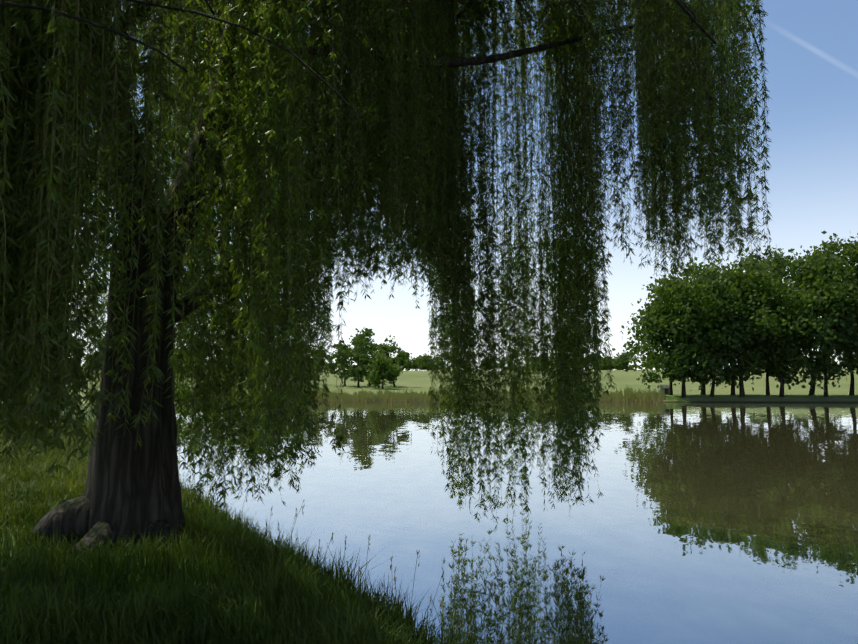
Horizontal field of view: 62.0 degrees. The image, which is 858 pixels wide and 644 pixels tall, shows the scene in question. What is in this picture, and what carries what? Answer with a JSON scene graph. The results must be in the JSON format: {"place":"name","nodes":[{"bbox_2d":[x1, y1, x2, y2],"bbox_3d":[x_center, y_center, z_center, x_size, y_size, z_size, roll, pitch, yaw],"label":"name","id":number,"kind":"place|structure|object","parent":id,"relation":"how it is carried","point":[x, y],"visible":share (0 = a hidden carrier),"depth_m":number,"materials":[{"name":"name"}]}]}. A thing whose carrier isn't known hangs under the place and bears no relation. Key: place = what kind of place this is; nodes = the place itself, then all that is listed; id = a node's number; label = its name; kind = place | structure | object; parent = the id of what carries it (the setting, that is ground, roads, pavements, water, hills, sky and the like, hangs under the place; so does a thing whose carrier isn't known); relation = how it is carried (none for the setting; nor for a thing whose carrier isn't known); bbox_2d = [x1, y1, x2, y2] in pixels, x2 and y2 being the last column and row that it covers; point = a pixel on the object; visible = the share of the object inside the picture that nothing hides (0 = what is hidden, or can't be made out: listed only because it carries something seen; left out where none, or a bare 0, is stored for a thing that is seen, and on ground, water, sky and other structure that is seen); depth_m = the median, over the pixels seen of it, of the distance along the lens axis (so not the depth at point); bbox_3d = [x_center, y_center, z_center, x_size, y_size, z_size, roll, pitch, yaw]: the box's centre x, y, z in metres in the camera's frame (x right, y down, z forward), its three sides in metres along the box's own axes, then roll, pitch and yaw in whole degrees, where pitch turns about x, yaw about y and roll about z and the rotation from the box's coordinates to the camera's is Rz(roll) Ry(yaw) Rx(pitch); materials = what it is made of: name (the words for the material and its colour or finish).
{"place":"outdoors","nodes":[
{"label":"outdoors","id":0,"kind":"place"},
{"bbox_2d":[0,368,857,643],"bbox_3d":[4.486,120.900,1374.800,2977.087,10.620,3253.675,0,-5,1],"label":"ground","id":1,"kind":"structure","parent":0,"point":[417,381],"depth_m":145.11,"materials":[{"name":"green plant"}]},
{"bbox_2d":[0,415,512,643],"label":"bank grass","id":2,"kind":"structure","parent":1,"relation":"on","point":[282,579],"depth_m":6.02,"materials":[{"name":"green plant"}]},
{"bbox_2d":[305,344,328,382],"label":"tree","id":3,"kind":"object","parent":1,"relation":"on","point":[315,361],"visible":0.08,"depth_m":182.35,"materials":[{"name":"green plant"}]},
{"bbox_2d":[321,341,360,385],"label":"tree","id":4,"kind":"object","parent":1,"relation":"on","point":[332,368],"visible":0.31,"depth_m":174.68,"materials":[{"name":"green plant"}]},
{"bbox_2d":[335,327,377,387],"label":"tree","id":5,"kind":"object","parent":1,"relation":"on","point":[361,343],"visible":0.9,"depth_m":166.98,"materials":[{"name":"green plant"}]},
{"bbox_2d":[350,343,381,385],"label":"tree","id":6,"kind":"object","parent":1,"relation":"on","point":[365,362],"visible":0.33,"depth_m":176.82,"materials":[{"name":"green plant"}]},
{"bbox_2d":[183,475,554,643],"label":"shore weeds","id":7,"kind":"object","parent":1,"relation":"on","point":[442,605],"visible":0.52,"depth_m":6.40,"materials":[{"name":"green plant"}]},
{"bbox_2d":[363,350,407,388],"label":"tree","id":8,"kind":"object","parent":1,"relation":"on","point":[382,366],"visible":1,"depth_m":158.24,"materials":[{"name":"green plant"}]},
{"bbox_2d":[0,0,773,557],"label":"willow tree","id":9,"kind":"object","parent":1,"relation":"on","point":[248,96],"visible":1,"depth_m":8.97,"materials":[{"name":"green plant"}]},
{"bbox_2d":[376,335,411,386],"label":"tree","id":10,"kind":"object","parent":1,"relation":"on","point":[390,349],"visible":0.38,"depth_m":171.18,"materials":[{"name":"green plant"}]},
{"bbox_2d":[394,355,412,370],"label":"horizon tree","id":11,"kind":"object","parent":1,"relation":"on","point":[406,364],"visible":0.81,"depth_m":345.34,"materials":[{"name":"green plant"}]},
{"bbox_2d":[409,355,422,370],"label":"horizon tree","id":12,"kind":"object","parent":1,"relation":"on","point":[415,365],"visible":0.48,"depth_m":348.05,"materials":[{"name":"green plant"}]},
{"bbox_2d":[178,384,665,402],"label":"reeds","id":13,"kind":"object","parent":1,"relation":"on","point":[631,395],"visible":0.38,"depth_m":112.90,"materials":[{"name":"green plant"}]},
{"bbox_2d":[415,351,430,369],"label":"horizon tree","id":14,"kind":"object","parent":1,"relation":"on","point":[421,363],"visible":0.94,"depth_m":341.55,"materials":[{"name":"green plant"}]},
{"bbox_2d":[597,355,616,369],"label":"horizon tree","id":15,"kind":"object","parent":1,"relation":"on","point":[605,367],"visible":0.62,"depth_m":338.60,"materials":[{"name":"green plant"}]},
{"bbox_2d":[607,356,634,369],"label":"horizon tree","id":16,"kind":"object","parent":1,"relation":"on","point":[630,367],"visible":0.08,"depth_m":340.44,"materials":[{"name":"green plant"}]},
{"bbox_2d":[612,351,631,369],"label":"horizon tree","id":17,"kind":"object","parent":1,"relation":"on","point":[617,364],"visible":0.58,"depth_m":332.94,"materials":[{"name":"green plant"}]},
{"bbox_2d":[612,269,716,394],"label":"tree","id":18,"kind":"object","parent":1,"relation":"on","point":[656,304],"visible":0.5,"depth_m":112.89,"materials":[{"name":"green plant"}]},
{"bbox_2d":[630,255,739,396],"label":"tree","id":19,"kind":"object","parent":1,"relation":"on","point":[678,367],"visible":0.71,"depth_m":108.98,"materials":[{"name":"green plant"}]},
{"bbox_2d":[659,304,737,394],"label":"tree","id":20,"kind":"object","parent":1,"relation":"on","point":[703,392],"depth_m":113.19,"materials":[{"name":"green plant"}]},
{"bbox_2d":[661,256,771,396],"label":"tree","id":21,"kind":"object","parent":1,"relation":"on","point":[709,279],"visible":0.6,"depth_m":108.27,"materials":[{"name":"green plant"}]},
{"bbox_2d":[695,262,781,394],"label":"tree","id":22,"kind":"object","parent":1,"relation":"on","point":[731,383],"visible":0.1,"depth_m":110.33,"materials":[{"name":"green plant"}]},
{"bbox_2d":[700,247,787,396],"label":"tree","id":23,"kind":"object","parent":1,"relation":"on","point":[748,359],"visible":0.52,"depth_m":108.91,"materials":[{"name":"green plant"}]},
{"bbox_2d":[727,241,812,394],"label":"tree","id":24,"kind":"object","parent":1,"relation":"on","point":[782,265],"visible":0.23,"depth_m":111.97,"materials":[{"name":"green plant"}]},
{"bbox_2d":[727,267,829,396],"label":"tree","id":25,"kind":"object","parent":1,"relation":"on","point":[778,357],"visible":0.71,"depth_m":108.28,"materials":[{"name":"green plant"}]},
{"bbox_2d":[766,231,856,394],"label":"tree","id":26,"kind":"object","parent":1,"relation":"on","point":[813,267],"visible":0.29,"depth_m":110.23,"materials":[{"name":"green plant"}]},
{"bbox_2d":[766,249,857,396],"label":"tree","id":27,"kind":"object","parent":1,"relation":"on","point":[816,367],"visible":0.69,"depth_m":107.41,"materials":[{"name":"green plant"}]},
{"bbox_2d":[799,233,857,394],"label":"tree","id":28,"kind":"object","parent":1,"relation":"on","point":[852,247],"visible":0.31,"depth_m":110.15,"materials":[{"name":"green plant"}]},
{"bbox_2d":[821,261,857,374],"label":"tree","id":29,"kind":"object","parent":1,"relation":"on","point":[846,272],"visible":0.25,"depth_m":108.46,"materials":[{"name":"green plant"}]},
{"bbox_2d":[69,0,857,370],"label":"sky","id":30,"kind":"structure","parent":0,"point":[811,46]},
{"bbox_2d":[176,401,857,643],"bbox_3d":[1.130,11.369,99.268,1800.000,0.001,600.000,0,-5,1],"label":"pond water","id":31,"kind":"structure","parent":0,"point":[713,523],"depth_m":13.10,"materials":[{"name":"blue liquid"}]},
{"bbox_2d":[657,385,668,394],"bbox_3d":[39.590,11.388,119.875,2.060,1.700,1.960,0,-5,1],"label":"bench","id":32,"kind":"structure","parent":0,"point":[666,389],"depth_m":119.08,"materials":[{"name":"grey"}]}
]}

